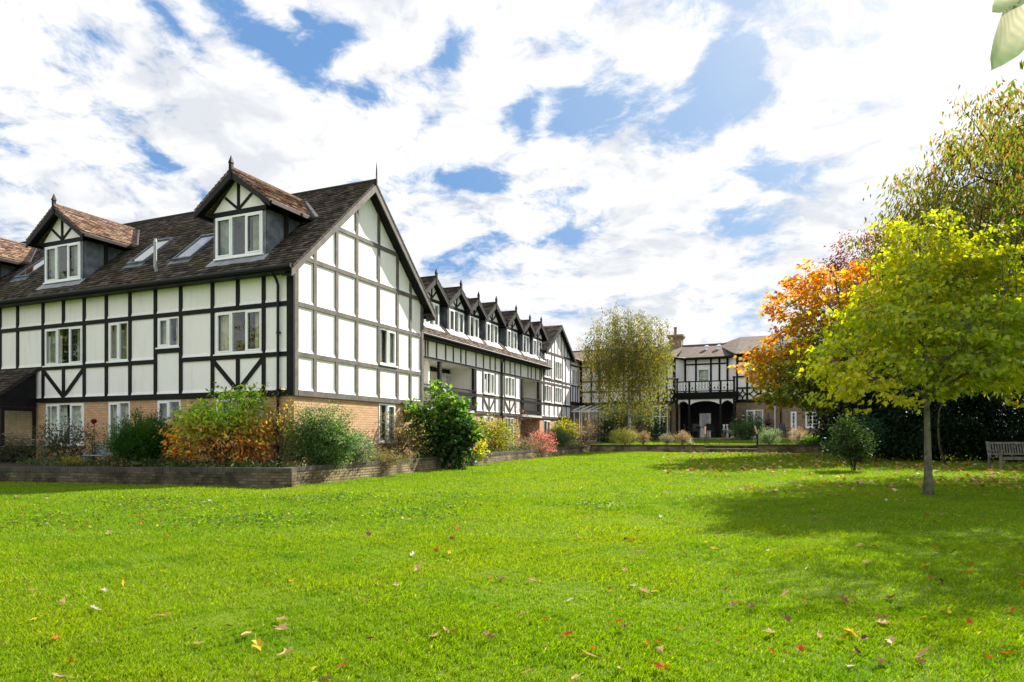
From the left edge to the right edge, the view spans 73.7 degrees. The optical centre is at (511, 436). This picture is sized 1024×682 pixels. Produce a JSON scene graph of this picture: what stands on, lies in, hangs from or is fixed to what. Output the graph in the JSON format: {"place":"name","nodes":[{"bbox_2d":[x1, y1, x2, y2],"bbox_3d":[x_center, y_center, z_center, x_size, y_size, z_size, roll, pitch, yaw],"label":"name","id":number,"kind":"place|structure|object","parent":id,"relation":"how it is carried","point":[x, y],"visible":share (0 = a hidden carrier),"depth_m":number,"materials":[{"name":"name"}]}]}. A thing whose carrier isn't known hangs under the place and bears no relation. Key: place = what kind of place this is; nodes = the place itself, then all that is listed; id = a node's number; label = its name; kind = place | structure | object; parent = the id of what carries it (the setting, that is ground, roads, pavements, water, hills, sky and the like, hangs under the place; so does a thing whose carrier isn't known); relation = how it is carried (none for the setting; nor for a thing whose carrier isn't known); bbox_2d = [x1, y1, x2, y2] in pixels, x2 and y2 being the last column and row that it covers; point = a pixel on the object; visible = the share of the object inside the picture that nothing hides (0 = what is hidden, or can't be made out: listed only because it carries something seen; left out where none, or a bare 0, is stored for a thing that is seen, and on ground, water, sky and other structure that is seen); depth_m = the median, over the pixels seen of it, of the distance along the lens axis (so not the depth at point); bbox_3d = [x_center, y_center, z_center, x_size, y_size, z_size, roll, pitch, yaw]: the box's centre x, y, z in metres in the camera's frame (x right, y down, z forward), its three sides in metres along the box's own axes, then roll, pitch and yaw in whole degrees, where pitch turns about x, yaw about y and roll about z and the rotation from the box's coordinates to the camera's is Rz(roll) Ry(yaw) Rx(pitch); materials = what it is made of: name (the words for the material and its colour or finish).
{"place":"outdoors","nodes":[
{"label":"outdoors","id":0,"kind":"place"},
{"bbox_2d":[0,439,1023,681],"bbox_3d":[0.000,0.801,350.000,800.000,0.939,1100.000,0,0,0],"label":"lawn","id":1,"kind":"structure","parent":0,"point":[229,615],"depth_m":5.87,"materials":[{"name":"green plant"}]},
{"bbox_2d":[0,156,436,465],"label":"timber framed house","id":2,"kind":"structure","parent":1,"relation":"on","point":[315,296],"depth_m":21.66,"materials":[{"name":"paint"}]},
{"bbox_2d":[42,326,82,366],"bbox_3d":[-14.854,-3.040,23.176,2.430,1.860,0.875,0,0,23],"label":"window","id":3,"kind":"structure","parent":2,"relation":"in","point":[71,336],"depth_m":23.17,"materials":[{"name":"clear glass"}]},
{"bbox_2d":[43,401,92,445],"bbox_3d":[-14.824,-0.440,23.186,2.428,1.980,0.875,0,0,23],"label":"window","id":4,"kind":"structure","parent":2,"relation":"in","point":[73,411],"depth_m":22.96,"materials":[{"name":"white glass"}]},
{"bbox_2d":[106,321,128,362],"bbox_3d":[-12.396,-3.045,22.117,1.415,1.850,0.875,0,0,23],"label":"window","id":5,"kind":"structure","parent":2,"relation":"in","point":[117,325],"depth_m":21.86,"materials":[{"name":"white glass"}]},
{"bbox_2d":[108,399,157,445],"bbox_3d":[-12.395,-0.440,22.136,1.486,1.980,0.875,0,0,23],"label":"window","id":6,"kind":"structure","parent":2,"relation":"in","point":[117,405],"depth_m":21.89,"materials":[{"name":"white glass"}]},
{"bbox_2d":[155,316,179,348],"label":"window","id":7,"kind":"structure","parent":2,"relation":"in","point":[166,344],"depth_m":20.97,"materials":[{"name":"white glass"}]},
{"bbox_2d":[157,398,190,446],"bbox_3d":[-10.364,-0.440,21.262,1.477,1.980,0.875,0,0,23],"label":"window","id":8,"kind":"structure","parent":2,"relation":"in","point":[166,403],"depth_m":21.07,"materials":[{"name":"white glass"}]},
{"bbox_2d":[213,308,262,355],"bbox_3d":[-7.773,-3.050,20.123,2.280,1.840,0.875,0,0,23],"label":"window","id":9,"kind":"structure","parent":2,"relation":"in","point":[240,329],"depth_m":20.11,"materials":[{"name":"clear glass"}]},
{"bbox_2d":[216,395,287,446],"bbox_3d":[-7.779,-0.440,20.146,2.291,1.980,0.875,0,0,23],"label":"window","id":10,"kind":"structure","parent":2,"relation":"in","point":[235,403],"depth_m":19.97,"materials":[{"name":"white glass"}]},
{"bbox_2d":[356,400,397,442],"bbox_3d":[-4.593,-0.480,23.431,0.875,1.900,1.500,0,0,23],"label":"window","id":11,"kind":"structure","parent":2,"relation":"in","point":[387,406],"depth_m":23.28,"materials":[{"name":"white plastic"}]},
{"bbox_2d":[379,327,397,367],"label":"window","id":12,"kind":"structure","parent":2,"relation":"in","point":[388,363],"depth_m":23.30,"materials":[{"name":"white plastic"}]},
{"bbox_2d":[252,633,263,650],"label":"yellow leaf","id":13,"kind":"object","parent":1,"relation":"on","point":[258,643],"visible":1,"depth_m":4.00,"materials":[{"name":"yellow plant"}]},
{"bbox_2d":[273,623,288,628],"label":"tan leaf","id":14,"kind":"object","parent":1,"relation":"on","point":[282,626],"visible":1,"depth_m":4.33,"materials":[{"name":"beige plant"}]},
{"bbox_2d":[278,646,293,654],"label":"tan leaf","id":15,"kind":"object","parent":1,"relation":"on","point":[291,648],"visible":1,"depth_m":3.86,"materials":[{"name":"beige plant"}]},
{"bbox_2d":[0,445,586,471],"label":"flower bed","id":16,"kind":"object","parent":1,"relation":"on","point":[14,464],"visible":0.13,"depth_m":20.25,"materials":[{"name":"soil"}]},
{"bbox_2d":[0,428,39,462],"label":"daisy bush","id":17,"kind":"object","parent":16,"relation":"on","point":[13,451],"visible":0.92,"depth_m":22.46,"materials":[{"name":"green plant"}]},
{"bbox_2d":[23,409,98,464],"bbox_3d":[-14.146,0.024,21.464,2.111,1.814,1.274,0,0,0],"label":"rose bush","id":18,"kind":"object","parent":16,"relation":"on","point":[65,441],"visible":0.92,"depth_m":21.37,"materials":[{"name":"green plant"}]},
{"bbox_2d":[60,455,87,465],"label":"golden cushion plant","id":19,"kind":"object","parent":16,"relation":"on","point":[80,459],"visible":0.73,"depth_m":20.43,"materials":[{"name":"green plant"}]},
{"bbox_2d":[80,419,103,464],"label":"rose","id":20,"kind":"object","parent":16,"relation":"on","point":[93,421],"visible":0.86,"depth_m":20.81,"materials":[{"name":"green plant"}]},
{"bbox_2d":[83,444,114,464],"bbox_3d":[-12.503,0.525,20.686,0.840,0.673,0.414,0,0,15],"label":"seat bench","id":21,"kind":"object","parent":16,"relation":"on","point":[97,452],"visible":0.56,"depth_m":20.61,"materials":[{"name":"grey paint"}]},
{"bbox_2d":[97,406,178,465],"bbox_3d":[-10.875,0.015,20.128,2.602,1.888,1.717,0,0,0],"label":"dark green bush","id":22,"kind":"object","parent":16,"relation":"on","point":[138,438],"visible":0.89,"depth_m":19.87,"materials":[{"name":"green plant"}]},
{"bbox_2d":[153,382,288,466],"bbox_3d":[-7.983,-0.259,18.841,3.703,2.522,2.000,0,0,0],"label":"dogwood bush","id":23,"kind":"object","parent":16,"relation":"on","point":[213,427],"visible":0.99,"depth_m":18.57,"materials":[{"name":"green plant"}]},
{"bbox_2d":[250,385,299,466],"bbox_3d":[-6.376,-0.270,18.761,1.422,2.340,1.147,0,0,17],"label":"yellow leaf shrub","id":24,"kind":"object","parent":16,"relation":"on","point":[277,428],"visible":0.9,"depth_m":18.73,"materials":[{"name":"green plant"}]},
{"bbox_2d":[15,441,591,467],"bbox_3d":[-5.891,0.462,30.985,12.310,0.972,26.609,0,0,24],"label":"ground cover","id":25,"kind":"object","parent":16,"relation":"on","point":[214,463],"visible":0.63,"depth_m":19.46,"materials":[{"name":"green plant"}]},
{"bbox_2d":[275,396,370,469],"bbox_3d":[-5.211,-0.118,18.874,2.611,2.055,1.900,0,0,0],"label":"cotoneaster bush","id":26,"kind":"object","parent":16,"relation":"on","point":[316,438],"visible":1,"depth_m":18.62,"materials":[{"name":"green plant"}]},
{"bbox_2d":[326,426,380,462],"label":"silver bush","id":27,"kind":"object","parent":16,"relation":"on","point":[358,456],"visible":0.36,"depth_m":19.84,"materials":[{"name":"green plant"}]},
{"bbox_2d":[362,445,423,466],"bbox_3d":[-3.886,0.562,20.979,2.314,0.783,1.125,0,0,0],"label":"trailing heath","id":28,"kind":"object","parent":16,"relation":"on","point":[390,458],"visible":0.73,"depth_m":20.92,"materials":[{"name":"brown plant"}]},
{"bbox_2d":[377,411,435,458],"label":"brown shrub","id":29,"kind":"object","parent":16,"relation":"on","point":[399,440],"visible":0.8,"depth_m":22.95,"materials":[{"name":"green plant"}]},
{"bbox_2d":[404,433,458,458],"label":"strap leaf plant","id":30,"kind":"object","parent":16,"relation":"on","point":[419,449],"visible":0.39,"depth_m":24.05,"materials":[{"name":"green plant"}]},
{"bbox_2d":[401,377,487,469],"bbox_3d":[-2.497,-0.451,24.395,3.128,3.389,2.228,0,0,27],"label":"hazel bush","id":31,"kind":"object","parent":16,"relation":"on","point":[453,420],"visible":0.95,"depth_m":24.02,"materials":[{"name":"green plant"}]},
{"bbox_2d":[470,431,490,460],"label":"golden ivy","id":32,"kind":"object","parent":16,"relation":"on","point":[480,443],"visible":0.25,"depth_m":26.27,"materials":[{"name":"yellow plant"}]},
{"bbox_2d":[476,412,521,451],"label":"yellow green shrub","id":33,"kind":"object","parent":16,"relation":"on","point":[496,433],"visible":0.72,"depth_m":30.59,"materials":[{"name":"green plant"}]},
{"bbox_2d":[490,434,548,452],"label":"mixed heather","id":34,"kind":"object","parent":16,"relation":"on","point":[522,442],"visible":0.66,"depth_m":31.48,"materials":[{"name":"pink plant"}]},
{"bbox_2d":[509,410,535,443],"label":"faded hydrangea","id":35,"kind":"object","parent":16,"relation":"on","point":[524,428],"visible":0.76,"depth_m":36.65,"materials":[{"name":"brown plant"}]},
{"bbox_2d":[524,427,556,451],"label":"pink shrub","id":36,"kind":"object","parent":16,"relation":"on","point":[546,439],"visible":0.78,"depth_m":32.88,"materials":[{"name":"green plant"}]},
{"bbox_2d":[535,425,576,447],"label":"rosemary bush","id":37,"kind":"object","parent":16,"relation":"on","point":[562,437],"visible":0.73,"depth_m":37.01,"materials":[{"name":"green plant"}]},
{"bbox_2d":[550,416,581,444],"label":"golden shrub","id":38,"kind":"object","parent":16,"relation":"on","point":[568,424],"visible":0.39,"depth_m":41.49,"materials":[{"name":"yellow plant"}]},
{"bbox_2d":[571,419,604,445],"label":"reddish shrub","id":39,"kind":"object","parent":16,"relation":"on","point":[587,435],"visible":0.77,"depth_m":42.34,"materials":[{"name":"brown plant"}]},
{"bbox_2d":[0,446,590,487],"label":"garden wall","id":40,"kind":"structure","parent":1,"relation":"on","point":[286,477],"depth_m":17.95,"materials":[{"name":"brick"}]},
{"bbox_2d":[0,490,721,540],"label":"clover","id":41,"kind":"object","parent":1,"relation":"on","point":[156,501],"visible":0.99,"depth_m":11.57,"materials":[{"name":"green plant"}]},
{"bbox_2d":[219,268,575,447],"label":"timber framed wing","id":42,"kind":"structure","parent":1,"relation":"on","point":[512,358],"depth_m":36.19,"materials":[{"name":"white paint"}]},
{"bbox_2d":[484,371,495,395],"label":"window","id":43,"kind":"structure","parent":42,"relation":"in","point":[490,374],"depth_m":35.37,"materials":[{"name":"white plastic"}]},
{"bbox_2d":[491,417,513,444],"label":"window","id":44,"kind":"structure","parent":42,"relation":"in","point":[510,418],"depth_m":37.81,"materials":[{"name":"white plastic"}]},
{"bbox_2d":[505,376,514,397],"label":"window","id":45,"kind":"structure","parent":42,"relation":"in","point":[509,379],"depth_m":37.86,"materials":[{"name":"white plastic"}]},
{"bbox_2d":[544,357,551,378],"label":"window","id":46,"kind":"structure","parent":42,"relation":"in","point":[546,359],"depth_m":43.33,"materials":[{"name":"white plastic"}]},
{"bbox_2d":[545,384,551,402],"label":"window","id":47,"kind":"structure","parent":42,"relation":"in","point":[546,386],"depth_m":43.33,"materials":[{"name":"white glass"}]},
{"bbox_2d":[555,360,561,380],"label":"window","id":48,"kind":"structure","parent":42,"relation":"in","point":[557,364],"depth_m":45.06,"materials":[{"name":"white glass"}]},
{"bbox_2d":[555,386,562,404],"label":"window","id":49,"kind":"structure","parent":42,"relation":"in","point":[557,389],"depth_m":45.16,"materials":[{"name":"white glass"}]},
{"bbox_2d":[570,405,606,444],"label":"conservatory","id":50,"kind":"object","parent":1,"relation":"on","point":[581,409],"visible":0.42,"depth_m":47.46,"materials":[{"name":"white glass"}]},
{"bbox_2d":[650,661,668,667],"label":"rust leaf","id":51,"kind":"object","parent":1,"relation":"on","point":[661,665],"visible":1,"depth_m":3.55,"materials":[{"name":"orange plant"}]},
{"bbox_2d":[570,327,841,440],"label":"house","id":52,"kind":"structure","parent":1,"relation":"on","point":[714,390],"depth_m":47.38,"materials":[{"name":"paint"}]},
{"bbox_2d":[571,368,577,385],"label":"window","id":53,"kind":"structure","parent":52,"relation":"in","point":[574,372],"depth_m":49.05,"materials":[{"name":"clear glass"}]},
{"bbox_2d":[652,405,667,434],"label":"window","id":54,"kind":"structure","parent":52,"relation":"in","point":[665,423],"depth_m":48.36,"materials":[{"name":"white glass"}]},
{"bbox_2d":[697,368,709,388],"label":"window","id":55,"kind":"structure","parent":52,"relation":"in","point":[703,374],"depth_m":47.60,"materials":[{"name":"white glass"}]},
{"bbox_2d":[701,415,708,435],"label":"door panel","id":56,"kind":"structure","parent":52,"relation":"in","point":[702,429],"depth_m":47.75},
{"bbox_2d":[700,413,710,437],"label":"veranda door","id":57,"kind":"structure","parent":52,"relation":"in","point":[704,415],"depth_m":47.76,"materials":[{"name":"white glass"}]},
{"bbox_2d":[746,410,762,436],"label":"window","id":58,"kind":"structure","parent":52,"relation":"in","point":[759,413],"depth_m":45.87,"materials":[{"name":"clear glass"}]},
{"bbox_2d":[763,413,774,426],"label":"hanging basket","id":59,"kind":"object","parent":52,"relation":"hanging from","point":[767,423],"visible":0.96,"depth_m":44.48,"materials":[{"name":"green plant"}]},
{"bbox_2d":[791,412,796,436],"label":"window","id":60,"kind":"structure","parent":52,"relation":"in","point":[793,414],"depth_m":44.31,"materials":[{"name":"clear glass"}]},
{"bbox_2d":[805,412,819,427],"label":"window","id":61,"kind":"structure","parent":52,"relation":"in","point":[807,418],"depth_m":44.04,"materials":[{"name":"clear glass"}]},
{"bbox_2d":[587,444,975,453],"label":"terrace wall","id":62,"kind":"structure","parent":1,"relation":"on","point":[780,448],"depth_m":37.33,"materials":[{"name":"brick"}]},
{"bbox_2d":[811,433,835,454],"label":"box bush","id":63,"kind":"object","parent":1,"relation":"on","point":[824,441],"visible":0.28,"depth_m":33.01,"materials":[{"name":"green plant"}]},
{"bbox_2d":[728,258,931,454],"bbox_3d":[15.298,-3.634,30.998,10.155,9.271,7.820,0,0,0],"label":"maple tree","id":64,"kind":"object","parent":1,"relation":"on","point":[773,358],"visible":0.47,"depth_m":30.59,"materials":[{"name":"orange plant"}]},
{"bbox_2d":[663,451,1023,492],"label":"leaf litter","id":65,"kind":"object","parent":1,"relation":"on","point":[907,466],"visible":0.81,"depth_m":22.13,"materials":[{"name":"brown plant"}]},
{"bbox_2d":[802,400,894,448],"bbox_3d":[17.781,-1.480,34.802,5.633,5.457,5.038,0,0,0],"label":"evergreen tree","id":66,"kind":"object","parent":1,"relation":"on","point":[825,419],"visible":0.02,"depth_m":35.12,"materials":[{"name":"green plant"}]},
{"bbox_2d":[817,412,881,470],"bbox_3d":[10.956,0.172,22.036,2.036,1.963,1.483,0,0,0],"label":"laurel shrub","id":67,"kind":"object","parent":1,"relation":"on","point":[849,449],"visible":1,"depth_m":21.87,"materials":[{"name":"green plant"}]},
{"bbox_2d":[822,405,899,462],"bbox_3d":[13.459,-0.116,26.563,2.372,2.447,2.277,0,0,0],"label":"shade bush","id":68,"kind":"object","parent":1,"relation":"on","point":[868,421],"visible":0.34,"depth_m":26.23,"materials":[{"name":"green plant"}]},
{"bbox_2d":[817,223,914,340],"bbox_3d":[19.913,-5.648,37.917,6.439,12.982,5.820,0,0,0],"label":"purple tree","id":69,"kind":"object","parent":1,"relation":"on","point":[842,265],"visible":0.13,"depth_m":37.88,"materials":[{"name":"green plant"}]},
{"bbox_2d":[825,339,938,458],"bbox_3d":[16.481,-1.582,29.287,5.210,6.213,4.935,0,0,-41],"label":"evergreen tree","id":70,"kind":"object","parent":1,"relation":"on","point":[865,398],"visible":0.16,"depth_m":28.94,"materials":[{"name":"green plant"}]},
{"bbox_2d":[885,635,896,644],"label":"tan leaf","id":71,"kind":"object","parent":1,"relation":"on","point":[891,639],"visible":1,"depth_m":4.09,"materials":[{"name":"beige plant"}]},
{"bbox_2d":[789,205,1023,494],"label":"maple tree","id":72,"kind":"object","parent":1,"relation":"on","point":[967,331],"visible":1,"depth_m":13.54,"materials":[{"name":"green plant"}]},
{"bbox_2d":[828,76,1023,408],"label":"cherry tree","id":73,"kind":"object","parent":1,"relation":"on","point":[979,213],"visible":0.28,"depth_m":18.74,"materials":[{"name":"green plant"}]},
{"bbox_2d":[914,641,937,657],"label":"tan leaf","id":74,"kind":"object","parent":1,"relation":"on","point":[922,652],"visible":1,"depth_m":3.82,"materials":[{"name":"beige plant"}]},
{"bbox_2d":[865,331,1013,460],"bbox_3d":[17.109,-1.901,27.514,5.831,6.517,5.058,0,0,0],"label":"evergreen tree","id":75,"kind":"object","parent":1,"relation":"on","point":[912,443],"visible":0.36,"depth_m":26.72,"materials":[{"name":"green plant"}]},
{"bbox_2d":[937,399,946,464],"bbox_3d":[14.884,-0.338,23.541,0.427,2.872,0.171,0,0,0],"label":"leaning sapling","id":76,"kind":"object","parent":1,"relation":"on","point":[942,456],"visible":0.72,"depth_m":23.50,"materials":[{"name":"brown plant"}]},
{"bbox_2d":[913,368,1023,461],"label":"evergreen tree","id":77,"kind":"object","parent":1,"relation":"on","point":[980,432],"visible":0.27,"depth_m":25.90,"materials":[{"name":"green plant"}]},
{"bbox_2d":[915,60,1023,258],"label":"overhanging tree","id":78,"kind":"object","parent":1,"relation":"on","point":[1019,189],"visible":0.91,"depth_m":13.25,"materials":[{"name":"green plant"}]},
{"bbox_2d":[990,0,1023,69],"bbox_3d":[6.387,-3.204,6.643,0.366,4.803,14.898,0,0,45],"label":"hanging twig","id":79,"kind":"object","parent":78,"relation":"hanging from","point":[1008,43],"visible":1,"depth_m":1.48,"materials":[{"name":"green plant"}]},
{"bbox_2d":[954,367,1023,462],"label":"evergreen tree","id":80,"kind":"object","parent":1,"relation":"on","point":[1018,432],"visible":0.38,"depth_m":25.41,"materials":[{"name":"green plant"}]},
{"bbox_2d":[985,441,1023,468],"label":"garden bench","id":81,"kind":"object","parent":1,"relation":"on","point":[1000,453],"visible":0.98,"depth_m":22.33,"materials":[{"name":"grey wood"}]},
{"bbox_2d":[1001,391,1023,452],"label":"evergreen tree","id":82,"kind":"object","parent":1,"relation":"on","point":[1016,415],"visible":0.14,"depth_m":25.27,"materials":[{"name":"green plant"}]},
{"bbox_2d":[0,0,1023,436],"label":"sky","id":83,"kind":"structure","parent":0,"point":[561,161],"materials":[{"name":"white"}]},
{"bbox_2d":[575,438,791,438],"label":"terrace path","id":84,"kind":"structure","parent":0,"point":[704,438],"depth_m":44.64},
{"bbox_2d":[690,424,699,437],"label":"patio chair","id":85,"kind":"object","parent":84,"relation":"on","point":[695,427],"visible":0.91,"depth_m":45.13,"materials":[{"name":"black metal"}]},
{"bbox_2d":[706,424,715,437],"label":"patio chair","id":86,"kind":"object","parent":84,"relation":"on","point":[709,427],"visible":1,"depth_m":44.42,"materials":[{"name":"black metal"}]},
{"bbox_2d":[779,423,791,437],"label":"patio chair","id":87,"kind":"object","parent":84,"relation":"on","point":[782,426],"visible":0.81,"depth_m":43.01,"materials":[{"name":"black metal"}]},
{"bbox_2d":[589,439,797,445],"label":"lawn","id":88,"kind":"structure","parent":0,"point":[606,443],"depth_m":41.00,"materials":[{"name":"green plant"}]},
{"bbox_2d":[588,414,624,441],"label":"laurel bush","id":89,"kind":"object","parent":88,"relation":"on","point":[605,428],"visible":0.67,"depth_m":43.53,"materials":[{"name":"green plant"}]},
{"bbox_2d":[607,426,641,444],"bbox_3d":[6.687,-0.123,39.971,2.014,1.298,1.896,0,0,32],"label":"golden conifer","id":90,"kind":"object","parent":88,"relation":"on","point":[626,437],"visible":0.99,"depth_m":39.78,"materials":[{"name":"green plant"}]},
{"bbox_2d":[573,300,681,442],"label":"birch tree","id":91,"kind":"object","parent":88,"relation":"on","point":[636,364],"visible":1,"depth_m":40.93,"materials":[{"name":"green plant"}]},
{"bbox_2d":[597,399,661,439],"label":"understorey bush","id":92,"kind":"object","parent":88,"relation":"on","point":[640,416],"visible":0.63,"depth_m":43.35,"materials":[{"name":"green plant"}]},
{"bbox_2d":[634,431,650,444],"bbox_3d":[7.569,0.028,39.518,1.126,0.993,1.141,0,0,0],"label":"lavender ball","id":93,"kind":"object","parent":88,"relation":"on","point":[643,436],"visible":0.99,"depth_m":39.39,"materials":[{"name":"beige plant"}]},
{"bbox_2d":[642,420,668,439],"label":"camellia bush","id":94,"kind":"object","parent":88,"relation":"on","point":[661,429],"visible":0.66,"depth_m":44.32,"materials":[{"name":"green plant"}]},
{"bbox_2d":[658,432,674,443],"bbox_3d":[8.857,0.070,38.974,1.042,0.929,1.131,0,0,0],"label":"lavender ball","id":95,"kind":"object","parent":88,"relation":"on","point":[664,437],"visible":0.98,"depth_m":38.89,"materials":[{"name":"beige plant"}]},
{"bbox_2d":[675,430,692,444],"bbox_3d":[9.700,0.033,38.599,1.148,0.988,1.261,0,0,0],"label":"lavender ball","id":96,"kind":"object","parent":88,"relation":"on","point":[681,434],"visible":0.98,"depth_m":38.49,"materials":[{"name":"beige plant"}]},
{"bbox_2d":[724,420,737,437],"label":"stone urn","id":97,"kind":"object","parent":88,"relation":"on","point":[732,434],"visible":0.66,"depth_m":43.71,"materials":[{"name":"green stone"}]},
{"bbox_2d":[730,405,752,437],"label":"shrub","id":98,"kind":"object","parent":88,"relation":"on","point":[736,420],"visible":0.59,"depth_m":44.23,"materials":[{"name":"green plant"}]},
{"bbox_2d":[727,410,765,439],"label":"hydrangea bush","id":99,"kind":"object","parent":88,"relation":"on","point":[750,432],"visible":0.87,"depth_m":42.90,"materials":[{"name":"green plant"}]},
{"bbox_2d":[754,426,757,445],"bbox_3d":[13.046,-0.065,36.496,0.272,1.070,0.099,0,0,0],"label":"step marker post","id":100,"kind":"object","parent":88,"relation":"on","point":[756,430],"visible":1,"depth_m":36.48,"materials":[{"name":"black metal"}]},
{"bbox_2d":[753,424,782,443],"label":"rosemary bush","id":101,"kind":"object","parent":88,"relation":"on","point":[769,437],"visible":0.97,"depth_m":36.73,"materials":[{"name":"green plant"}]},
{"bbox_2d":[788,427,808,443],"bbox_3d":[15.225,-0.073,36.178,1.201,1.196,1.203,0,0,0],"label":"lavender ball","id":102,"kind":"object","parent":88,"relation":"on","point":[805,432],"visible":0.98,"depth_m":36.13,"materials":[{"name":"beige plant"}]},
{"bbox_2d":[797,434,826,443],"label":"hosta plant","id":103,"kind":"object","parent":88,"relation":"on","point":[806,440],"visible":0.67,"depth_m":35.85,"materials":[{"name":"green plant"}]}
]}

